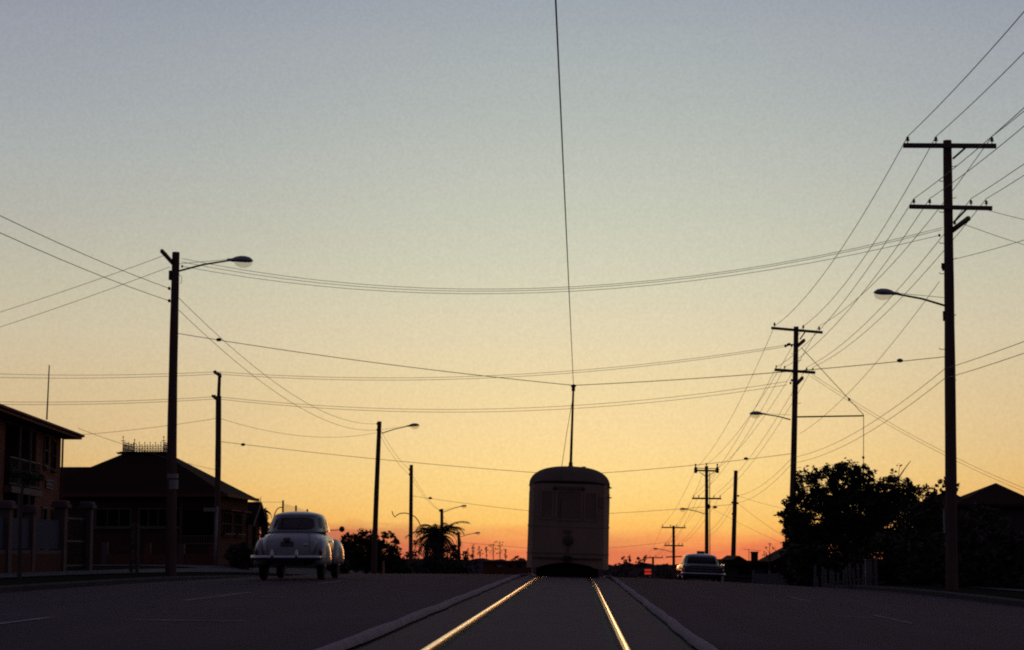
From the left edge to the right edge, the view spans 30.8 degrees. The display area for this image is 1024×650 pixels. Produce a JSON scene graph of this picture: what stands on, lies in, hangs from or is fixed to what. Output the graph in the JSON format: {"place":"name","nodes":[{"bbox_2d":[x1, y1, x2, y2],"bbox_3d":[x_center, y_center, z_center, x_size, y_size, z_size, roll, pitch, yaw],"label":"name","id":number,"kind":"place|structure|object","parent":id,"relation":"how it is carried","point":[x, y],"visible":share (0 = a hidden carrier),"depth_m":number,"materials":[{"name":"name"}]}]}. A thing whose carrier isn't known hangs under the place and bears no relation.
{"place":"outdoors","nodes":[
{"label":"outdoors","id":0,"kind":"place"},
{"bbox_2d":[92,565,227,567],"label":"side street","id":1,"kind":"structure","parent":0,"point":[201,566],"depth_m":75.64,"materials":[{"name":"grey asphalt"}]},
{"bbox_2d":[0,574,527,649],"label":"road","id":2,"kind":"structure","parent":0,"point":[301,612],"depth_m":20.39,"materials":[{"name":"grey asphalt"}]},
{"bbox_2d":[0,617,52,623],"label":"road marking","id":3,"kind":"object","parent":2,"relation":"on","point":[25,620],"visible":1,"depth_m":17.06,"materials":[{"name":"paint"}]},
{"bbox_2d":[250,511,344,579],"bbox_3d":[-4.883,5.150,43.538,1.852,1.559,4.420,0,-7,1],"label":"sedan car","id":4,"kind":"object","parent":2,"relation":"on","point":[297,538],"visible":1,"depth_m":41.98,"materials":[{"name":"paint"}]},
{"bbox_2d":[315,573,534,649],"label":"kerb strip","id":5,"kind":"object","parent":2,"relation":"on","point":[363,637],"visible":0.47,"depth_m":17.14,"materials":[{"name":"concrete"}]},
{"bbox_2d":[0,564,1023,649],"bbox_3d":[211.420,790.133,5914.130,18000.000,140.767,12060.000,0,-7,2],"label":"ground","id":6,"kind":"structure","parent":0,"point":[1012,594],"depth_m":52.45,"materials":[{"name":"grey concrete"}]},
{"bbox_2d":[0,365,84,549],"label":"brick house","id":7,"kind":"structure","parent":6,"relation":"on","point":[30,444],"depth_m":61.91,"materials":[{"name":"brick"}]},
{"bbox_2d":[41,506,47,519],"bbox_3d":[-15.935,6.875,63.355,0.063,1.370,0.870,0,-7,-4],"label":"window","id":8,"kind":"structure","parent":7,"relation":"in","point":[44,511],"depth_m":63.44,"materials":[{"name":"black glass"}]},
{"bbox_2d":[43,433,50,468],"bbox_3d":[-15.905,4.326,63.666,0.160,1.185,0.910,0,-7,-4],"label":"window","id":9,"kind":"structure","parent":7,"relation":"in","point":[46,436],"depth_m":63.70,"materials":[{"name":"black glass"}]},
{"bbox_2d":[51,440,58,472],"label":"window","id":10,"kind":"structure","parent":7,"relation":"in","point":[54,443],"depth_m":65.04,"materials":[{"name":"black glass"}]},
{"bbox_2d":[0,500,96,572],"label":"front fence","id":11,"kind":"object","parent":6,"relation":"on","point":[43,534],"visible":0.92,"depth_m":54.15,"materials":[{"name":"brick"}]},
{"bbox_2d":[67,514,85,566],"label":"iron gate","id":12,"kind":"structure","parent":11,"relation":"attached to","point":[82,564],"depth_m":58.37,"materials":[{"name":"metal"}]},
{"bbox_2d":[0,575,258,592],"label":"kerb","id":13,"kind":"structure","parent":6,"relation":"on","point":[30,587],"depth_m":45.01,"materials":[{"name":"concrete"}]},
{"bbox_2d":[129,523,139,573],"bbox_3d":[-11.769,6.982,58.028,0.240,1.612,0.255,0,-7,2],"label":"tree guard","id":14,"kind":"object","parent":6,"relation":"on","point":[133,527],"visible":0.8,"depth_m":57.97,"materials":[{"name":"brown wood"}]},
{"bbox_2d":[101,542,213,565],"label":"brick fence","id":15,"kind":"object","parent":6,"relation":"on","point":[147,557],"visible":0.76,"depth_m":82.87,"materials":[{"name":"brick"}]},
{"bbox_2d":[59,436,268,564],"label":"hip roofed house","id":16,"kind":"structure","parent":6,"relation":"on","point":[123,491],"depth_m":90.37,"materials":[{"name":"brick"}]},
{"bbox_2d":[93,508,131,528],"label":"window","id":17,"kind":"structure","parent":16,"relation":"in","point":[105,518],"depth_m":90.26,"materials":[{"name":"black glass"}]},
{"bbox_2d":[138,508,165,528],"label":"window","id":18,"kind":"structure","parent":16,"relation":"in","point":[148,518],"depth_m":90.19,"materials":[{"name":"black glass"}]},
{"bbox_2d":[177,508,180,528],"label":"window","id":19,"kind":"structure","parent":16,"relation":"in","point":[178,509],"depth_m":90.15,"materials":[{"name":"black glass"}]},
{"bbox_2d":[221,512,233,536],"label":"window","id":20,"kind":"structure","parent":16,"relation":"in","point":[226,525],"depth_m":92.01,"materials":[{"name":"black glass"}]},
{"bbox_2d":[234,513,243,536],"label":"window","id":21,"kind":"structure","parent":16,"relation":"in","point":[238,518],"depth_m":95.26,"materials":[{"name":"black glass"}]},
{"bbox_2d":[252,527,255,546],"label":"window","id":22,"kind":"structure","parent":16,"relation":"in","point":[254,528],"depth_m":99.51,"materials":[{"name":"black glass"}]},
{"bbox_2d":[0,568,379,577],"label":"footpath","id":23,"kind":"structure","parent":6,"relation":"on","point":[304,571],"depth_m":66.17,"materials":[{"name":"concrete"}]},
{"bbox_2d":[160,249,252,575],"bbox_3d":[-9.284,2.653,56.255,2.708,9.899,1.148,0,-7,2],"label":"utility pole","id":24,"kind":"object","parent":6,"relation":"on","point":[171,522],"visible":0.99,"depth_m":56.36,"materials":[{"name":"brown wood"}]},
{"bbox_2d":[1,256,161,311],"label":"service wire","id":25,"kind":"object","parent":24,"relation":"attached to","point":[80,285],"visible":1,"depth_m":58.02,"materials":[{"name":"black metal"}]},
{"bbox_2d":[1,267,168,326],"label":"service wire","id":26,"kind":"object","parent":24,"relation":"attached to","point":[89,296],"visible":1,"depth_m":57.81,"materials":[{"name":"black metal"}]},
{"bbox_2d":[0,215,437,508],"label":"power wire","id":27,"kind":"object","parent":24,"relation":"attached to","point":[187,306],"visible":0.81,"depth_m":56.73,"materials":[{"name":"black metal"}]},
{"bbox_2d":[1,233,451,528],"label":"power wire","id":28,"kind":"object","parent":24,"relation":"attached to","point":[191,322],"visible":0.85,"depth_m":58.41,"materials":[{"name":"black metal"}]},
{"bbox_2d":[178,333,940,386],"bbox_3d":[0.764,0.832,53.423,22.856,1.967,0.368,-2,-7,17],"label":"span wire","id":29,"kind":"object","parent":24,"relation":"attached to","point":[220,339],"visible":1,"depth_m":53.13,"materials":[{"name":"black metal"}]},
{"bbox_2d":[555,0,573,384],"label":"trolley wire","id":30,"kind":"object","parent":29,"relation":"hanging from","point":[562,158],"visible":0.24,"depth_m":22.05,"materials":[{"name":"black metal"}]},
{"bbox_2d":[183,236,935,293],"bbox_3d":[0.729,-1.565,53.587,22.679,1.302,0.013,-2,-7,17],"label":"street cable","id":31,"kind":"object","parent":24,"relation":"attached to","point":[564,291],"visible":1,"depth_m":53.42,"materials":[{"name":"black metal"}]},
{"bbox_2d":[184,229,941,290],"bbox_3d":[0.742,-1.672,53.600,22.778,1.368,0.013,-2,-7,17],"label":"street cable","id":32,"kind":"object","parent":24,"relation":"attached to","point":[587,287],"visible":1,"depth_m":52.93,"materials":[{"name":"black metal"}]},
{"bbox_2d":[204,507,217,565],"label":"street sign","id":33,"kind":"object","parent":6,"relation":"on","point":[216,527],"visible":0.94,"depth_m":81.99,"materials":[{"name":"grey metal"}]},
{"bbox_2d":[211,370,221,564],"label":"utility pole","id":34,"kind":"object","parent":6,"relation":"on","point":[217,498],"visible":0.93,"depth_m":87.32,"materials":[{"name":"brown wood"}]},
{"bbox_2d":[83,418,372,436],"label":"telephone wire","id":35,"kind":"object","parent":34,"relation":"attached to","point":[210,419],"visible":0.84,"depth_m":87.78,"materials":[{"name":"black metal"}]},
{"bbox_2d":[3,385,783,411],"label":"street cable","id":36,"kind":"object","parent":34,"relation":"attached to","point":[349,409],"visible":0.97,"depth_m":87.52,"materials":[{"name":"black metal"}]},
{"bbox_2d":[91,381,786,409],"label":"street cable","id":37,"kind":"object","parent":34,"relation":"attached to","point":[435,409],"visible":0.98,"depth_m":87.32,"materials":[{"name":"black metal"}]},
{"bbox_2d":[221,441,785,472],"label":"span wire","id":38,"kind":"object","parent":34,"relation":"attached to","point":[244,444],"visible":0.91,"depth_m":86.95,"materials":[{"name":"black metal"}]},
{"bbox_2d":[223,542,258,568],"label":"shrub","id":39,"kind":"object","parent":6,"relation":"on","point":[244,561],"visible":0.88,"depth_m":81.63,"materials":[{"name":"green plant"}]},
{"bbox_2d":[260,512,270,538],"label":"shrub","id":40,"kind":"object","parent":6,"relation":"on","point":[264,532],"visible":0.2,"depth_m":103.52,"materials":[{"name":"green plant"}]},
{"bbox_2d":[339,528,404,573],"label":"broadleaf tree","id":41,"kind":"object","parent":6,"relation":"on","point":[357,549],"visible":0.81,"depth_m":118.00,"materials":[{"name":"green plant"}]},
{"bbox_2d":[371,421,418,573],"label":"utility pole","id":42,"kind":"object","parent":6,"relation":"on","point":[375,517],"visible":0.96,"depth_m":113.81,"materials":[{"name":"wood"}]},
{"bbox_2d":[392,465,420,572],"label":"utility pole","id":43,"kind":"object","parent":6,"relation":"on","point":[410,513],"visible":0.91,"depth_m":135.50,"materials":[{"name":"metal"}]},
{"bbox_2d":[415,496,732,513],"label":"span wire","id":44,"kind":"object","parent":43,"relation":"attached to","point":[609,513],"visible":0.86,"depth_m":123.43,"materials":[{"name":"black metal"}]},
{"bbox_2d":[402,540,460,573],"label":"shrub","id":45,"kind":"object","parent":6,"relation":"on","point":[428,564],"visible":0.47,"depth_m":148.94,"materials":[{"name":"green plant"}]},
{"bbox_2d":[405,521,469,571],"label":"palm tree","id":46,"kind":"object","parent":6,"relation":"on","point":[435,532],"visible":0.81,"depth_m":161.59,"materials":[{"name":"green plant"}]},
{"bbox_2d":[348,575,538,649],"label":"track bed","id":47,"kind":"object","parent":6,"relation":"on","point":[423,634],"visible":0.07,"depth_m":17.95,"materials":[{"name":"grey concrete"}]},
{"bbox_2d":[439,505,466,569],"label":"utility pole","id":48,"kind":"object","parent":6,"relation":"on","point":[441,515],"visible":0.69,"depth_m":165.40,"materials":[{"name":"metal"}]},
{"bbox_2d":[433,545,480,573],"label":"shrub","id":49,"kind":"object","parent":6,"relation":"on","point":[458,567],"visible":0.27,"depth_m":156.80,"materials":[{"name":"green plant"}]},
{"bbox_2d":[456,532,479,569],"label":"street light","id":50,"kind":"object","parent":6,"relation":"on","point":[458,543],"visible":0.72,"depth_m":187.96,"materials":[{"name":"metal"}]},
{"bbox_2d":[440,576,608,649],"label":"track bed","id":51,"kind":"object","parent":6,"relation":"on","point":[552,613],"visible":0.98,"depth_m":18.37,"materials":[{"name":"grey concrete"}]},
{"bbox_2d":[421,576,542,649],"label":"tram rail","id":52,"kind":"object","parent":51,"relation":"on","point":[444,640],"visible":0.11,"depth_m":17.98,"materials":[{"name":"metal"}]},
{"bbox_2d":[527,385,611,577],"bbox_3d":[1.884,5.236,59.590,2.418,5.474,13.792,1,-7,2],"label":"tram","id":53,"kind":"object","parent":51,"relation":"on","point":[568,521],"visible":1,"depth_m":53.07,"materials":[{"name":"paint"}]},
{"bbox_2d":[587,578,619,649],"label":"track bed","id":54,"kind":"object","parent":6,"relation":"on","point":[612,643],"visible":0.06,"depth_m":19.86,"materials":[{"name":"grey concrete"}]},
{"bbox_2d":[590,577,629,649],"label":"tram rail","id":55,"kind":"object","parent":54,"relation":"on","point":[621,641],"visible":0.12,"depth_m":18.62,"materials":[{"name":"metal"}]},
{"bbox_2d":[603,564,627,577],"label":"broadleaf tree","id":56,"kind":"object","parent":6,"relation":"on","point":[615,573],"visible":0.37,"depth_m":316.79,"materials":[{"name":"green plant"}]},
{"bbox_2d":[618,567,643,577],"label":"broadleaf tree","id":57,"kind":"object","parent":6,"relation":"on","point":[632,575],"visible":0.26,"depth_m":306.85,"materials":[{"name":"green plant"}]},
{"bbox_2d":[593,577,697,649],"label":"track bed","id":58,"kind":"object","parent":6,"relation":"on","point":[640,628],"visible":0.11,"depth_m":19.11,"materials":[{"name":"grey concrete"}]},
{"bbox_2d":[645,555,662,578],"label":"utility pole","id":59,"kind":"object","parent":6,"relation":"on","point":[653,564],"visible":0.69,"depth_m":238.41,"materials":[{"name":"brown wood"}]},
{"bbox_2d":[646,564,671,578],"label":"broadleaf tree","id":60,"kind":"object","parent":6,"relation":"on","point":[660,574],"visible":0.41,"depth_m":296.46,"materials":[{"name":"green plant"}]},
{"bbox_2d":[654,563,677,578],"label":"broadleaf tree","id":61,"kind":"object","parent":6,"relation":"on","point":[663,570],"visible":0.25,"depth_m":306.39,"materials":[{"name":"green plant"}]},
{"bbox_2d":[653,525,685,579],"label":"utility pole","id":62,"kind":"object","parent":6,"relation":"on","point":[673,545],"visible":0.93,"depth_m":193.97,"materials":[{"name":"brown wood"}]},
{"bbox_2d":[680,463,720,580],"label":"utility pole","id":63,"kind":"object","parent":6,"relation":"on","point":[707,522],"visible":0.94,"depth_m":144.81,"materials":[{"name":"brown wood"}]},
{"bbox_2d":[731,470,738,555],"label":"utility pole","id":64,"kind":"object","parent":6,"relation":"on","point":[734,520],"visible":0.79,"depth_m":117.88,"materials":[{"name":"brown wood"}]},
{"bbox_2d":[717,547,796,582],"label":"house","id":65,"kind":"structure","parent":6,"relation":"on","point":[738,569],"depth_m":106.64,"materials":[{"name":"black"}]},
{"bbox_2d":[736,565,751,576],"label":"window","id":66,"kind":"structure","parent":65,"relation":"in","point":[742,570],"depth_m":106.63,"materials":[{"name":"black glass"}]},
{"bbox_2d":[762,565,777,573],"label":"window","id":67,"kind":"structure","parent":65,"relation":"in","point":[765,568],"depth_m":106.61,"materials":[{"name":"black glass"}]},
{"bbox_2d":[752,571,786,584],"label":"panel fence","id":68,"kind":"object","parent":6,"relation":"on","point":[773,579],"visible":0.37,"depth_m":94.70,"materials":[{"name":"paint"}]},
{"bbox_2d":[762,543,777,570],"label":"young tree","id":69,"kind":"object","parent":6,"relation":"on","point":[769,556],"visible":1,"depth_m":98.82,"materials":[{"name":"green plant"}]},
{"bbox_2d":[773,495,798,584],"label":"broadleaf tree","id":70,"kind":"object","parent":6,"relation":"on","point":[778,514],"visible":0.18,"depth_m":91.88,"materials":[{"name":"green plant"}]},
{"bbox_2d":[750,323,864,585],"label":"utility pole","id":71,"kind":"object","parent":6,"relation":"on","point":[795,380],"visible":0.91,"depth_m":86.68,"materials":[{"name":"brown wood"}]},
{"bbox_2d":[0,347,781,379],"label":"street cable","id":72,"kind":"object","parent":71,"relation":"attached to","point":[433,379],"visible":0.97,"depth_m":87.49,"materials":[{"name":"black metal"}]},
{"bbox_2d":[14,345,783,377],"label":"street cable","id":73,"kind":"object","parent":71,"relation":"attached to","point":[433,377],"visible":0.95,"depth_m":87.52,"materials":[{"name":"black metal"}]},
{"bbox_2d":[812,377,1021,490],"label":"service wire","id":74,"kind":"object","parent":71,"relation":"attached to","point":[916,440],"visible":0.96,"depth_m":84.41,"materials":[{"name":"black metal"}]},
{"bbox_2d":[812,374,1022,487],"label":"service wire","id":75,"kind":"object","parent":71,"relation":"attached to","point":[916,437],"visible":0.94,"depth_m":84.60,"materials":[{"name":"black metal"}]},
{"bbox_2d":[772,542,865,586],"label":"shrub","id":76,"kind":"object","parent":6,"relation":"on","point":[804,576],"visible":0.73,"depth_m":70.77,"materials":[{"name":"green plant"}]},
{"bbox_2d":[814,563,877,588],"bbox_3d":[11.316,8.661,63.075,2.213,1.153,0.070,0,-7,2],"label":"picket fence","id":77,"kind":"object","parent":6,"relation":"on","point":[832,576],"visible":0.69,"depth_m":63.06,"materials":[{"name":"paint"}]},
{"bbox_2d":[778,457,944,582],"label":"broadleaf tree","id":78,"kind":"object","parent":6,"relation":"on","point":[842,524],"visible":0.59,"depth_m":72.69,"materials":[{"name":"green plant"}]},
{"bbox_2d":[864,559,872,584],"bbox_3d":[12.182,8.488,63.548,0.275,0.989,0.275,0,-7,2],"label":"gate post","id":79,"kind":"object","parent":6,"relation":"on","point":[868,567],"visible":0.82,"depth_m":63.45,"materials":[{"name":"paint"}]},
{"bbox_2d":[890,461,910,515],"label":"bare sapling","id":80,"kind":"object","parent":6,"relation":"on","point":[892,470],"visible":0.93,"depth_m":75.32,"materials":[{"name":"black plant"}]},
{"bbox_2d":[849,519,974,584],"bbox_3d":[14.035,8.164,65.180,4.554,2.820,2.431,0,-7,2],"label":"shrub","id":81,"kind":"object","parent":6,"relation":"on","point":[886,540],"visible":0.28,"depth_m":64.73,"materials":[{"name":"green plant"}]},
{"bbox_2d":[816,585,1023,606],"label":"kerb","id":82,"kind":"structure","parent":6,"relation":"on","point":[996,600],"depth_m":46.53,"materials":[{"name":"concrete"}]},
{"bbox_2d":[873,137,995,590],"bbox_3d":[11.440,0.979,49.831,3.305,12.248,1.036,-2,-7,17],"label":"utility pole","id":83,"kind":"object","parent":6,"relation":"on","point":[948,207],"visible":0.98,"depth_m":49.84,"materials":[{"name":"brown wood"}]},
{"bbox_2d":[181,227,942,288],"bbox_3d":[0.757,-1.752,53.609,22.811,1.416,0.013,-2,-7,17],"label":"street cable","id":84,"kind":"object","parent":83,"relation":"attached to","point":[575,286],"visible":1,"depth_m":53.06,"materials":[{"name":"black metal"}]},
{"bbox_2d":[648,12,1023,553],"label":"power wire","id":85,"kind":"object","parent":83,"relation":"attached to","point":[873,197],"visible":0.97,"depth_m":53.27,"materials":[{"name":"black metal"}]},
{"bbox_2d":[651,108,1023,557],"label":"power wire","id":86,"kind":"object","parent":83,"relation":"attached to","point":[872,262],"visible":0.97,"depth_m":54.85,"materials":[{"name":"black metal"}]},
{"bbox_2d":[655,126,1023,557],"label":"power wire","id":87,"kind":"object","parent":83,"relation":"attached to","point":[867,286],"visible":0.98,"depth_m":58.01,"materials":[{"name":"black metal"}]},
{"bbox_2d":[657,52,1023,554],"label":"power wire","id":88,"kind":"object","parent":83,"relation":"attached to","point":[886,222],"visible":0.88,"depth_m":56.42,"materials":[{"name":"black metal"}]},
{"bbox_2d":[659,164,1023,558],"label":"power wire","id":89,"kind":"object","parent":83,"relation":"attached to","point":[878,310],"visible":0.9,"depth_m":63.56,"materials":[{"name":"black metal"}]},
{"bbox_2d":[662,111,1023,555],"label":"power wire","id":90,"kind":"object","parent":83,"relation":"attached to","point":[878,278],"visible":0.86,"depth_m":66.44,"materials":[{"name":"black metal"}]},
{"bbox_2d":[675,175,1023,551],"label":"power wire","id":91,"kind":"object","parent":83,"relation":"attached to","point":[884,314],"visible":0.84,"depth_m":64.47,"materials":[{"name":"black metal"}]},
{"bbox_2d":[707,353,1023,536],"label":"telephone wire","id":92,"kind":"object","parent":83,"relation":"attached to","point":[887,420],"visible":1,"depth_m":57.47,"materials":[{"name":"black metal"}]},
{"bbox_2d":[712,341,1023,528],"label":"telephone wire","id":93,"kind":"object","parent":83,"relation":"attached to","point":[888,411],"visible":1,"depth_m":57.32,"materials":[{"name":"black metal"}]},
{"bbox_2d":[801,281,939,432],"bbox_3d":[12.449,1.948,68.365,0.014,1.804,37.005,0,-7,3],"label":"service wire","id":94,"kind":"object","parent":83,"relation":"attached to","point":[881,356],"visible":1,"depth_m":59.66,"materials":[{"name":"black metal"}]},
{"bbox_2d":[848,584,1023,590],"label":"footpath","id":95,"kind":"structure","parent":6,"relation":"on","point":[992,588],"depth_m":51.45,"materials":[{"name":"concrete"}]},
{"bbox_2d":[934,477,959,577],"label":"tree","id":96,"kind":"object","parent":6,"relation":"on","point":[943,485],"visible":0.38,"depth_m":69.18,"materials":[{"name":"green plant"}]},
{"bbox_2d":[888,491,1023,588],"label":"shrub","id":97,"kind":"object","parent":6,"relation":"on","point":[912,574],"visible":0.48,"depth_m":61.15,"materials":[{"name":"green plant"}]},
{"bbox_2d":[938,483,1023,589],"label":"peaked roof house","id":98,"kind":"structure","parent":6,"relation":"on","point":[1010,502],"depth_m":81.27,"materials":[{"name":"black"}]},
{"bbox_2d":[0,0,1023,564],"label":"sky","id":99,"kind":"structure","parent":0,"point":[405,144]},
{"bbox_2d":[384,558,905,584],"bbox_3d":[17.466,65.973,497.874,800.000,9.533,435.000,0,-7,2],"label":"distant hill","id":100,"kind":"structure","parent":0,"point":[600,571],"depth_m":388.06,"materials":[{"name":"black"}]},
{"bbox_2d":[481,560,531,574],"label":"building","id":101,"kind":"structure","parent":100,"relation":"on","point":[516,567],"depth_m":327.47,"materials":[{"name":"black glass"}]},
{"bbox_2d":[618,556,627,568],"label":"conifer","id":102,"kind":"object","parent":100,"relation":"on","point":[624,562],"visible":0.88,"depth_m":396.08,"materials":[{"name":"green plant"}]},
{"bbox_2d":[606,577,1023,649],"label":"road","id":103,"kind":"structure","parent":0,"point":[718,615],"depth_m":23.63,"materials":[{"name":"grey asphalt"}]},
{"bbox_2d":[644,568,651,578],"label":"warning sign","id":104,"kind":"object","parent":103,"relation":"on","point":[647,571],"visible":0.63,"depth_m":91.03,"materials":[{"name":"metal"}]},
{"bbox_2d":[603,575,717,649],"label":"kerb strip","id":105,"kind":"object","parent":103,"relation":"on","point":[690,637],"visible":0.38,"depth_m":18.46,"materials":[{"name":"concrete"}]},
{"bbox_2d":[677,551,725,581],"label":"sedan car","id":106,"kind":"object","parent":103,"relation":"on","point":[700,565],"visible":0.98,"depth_m":83.41,"materials":[{"name":"paint"}]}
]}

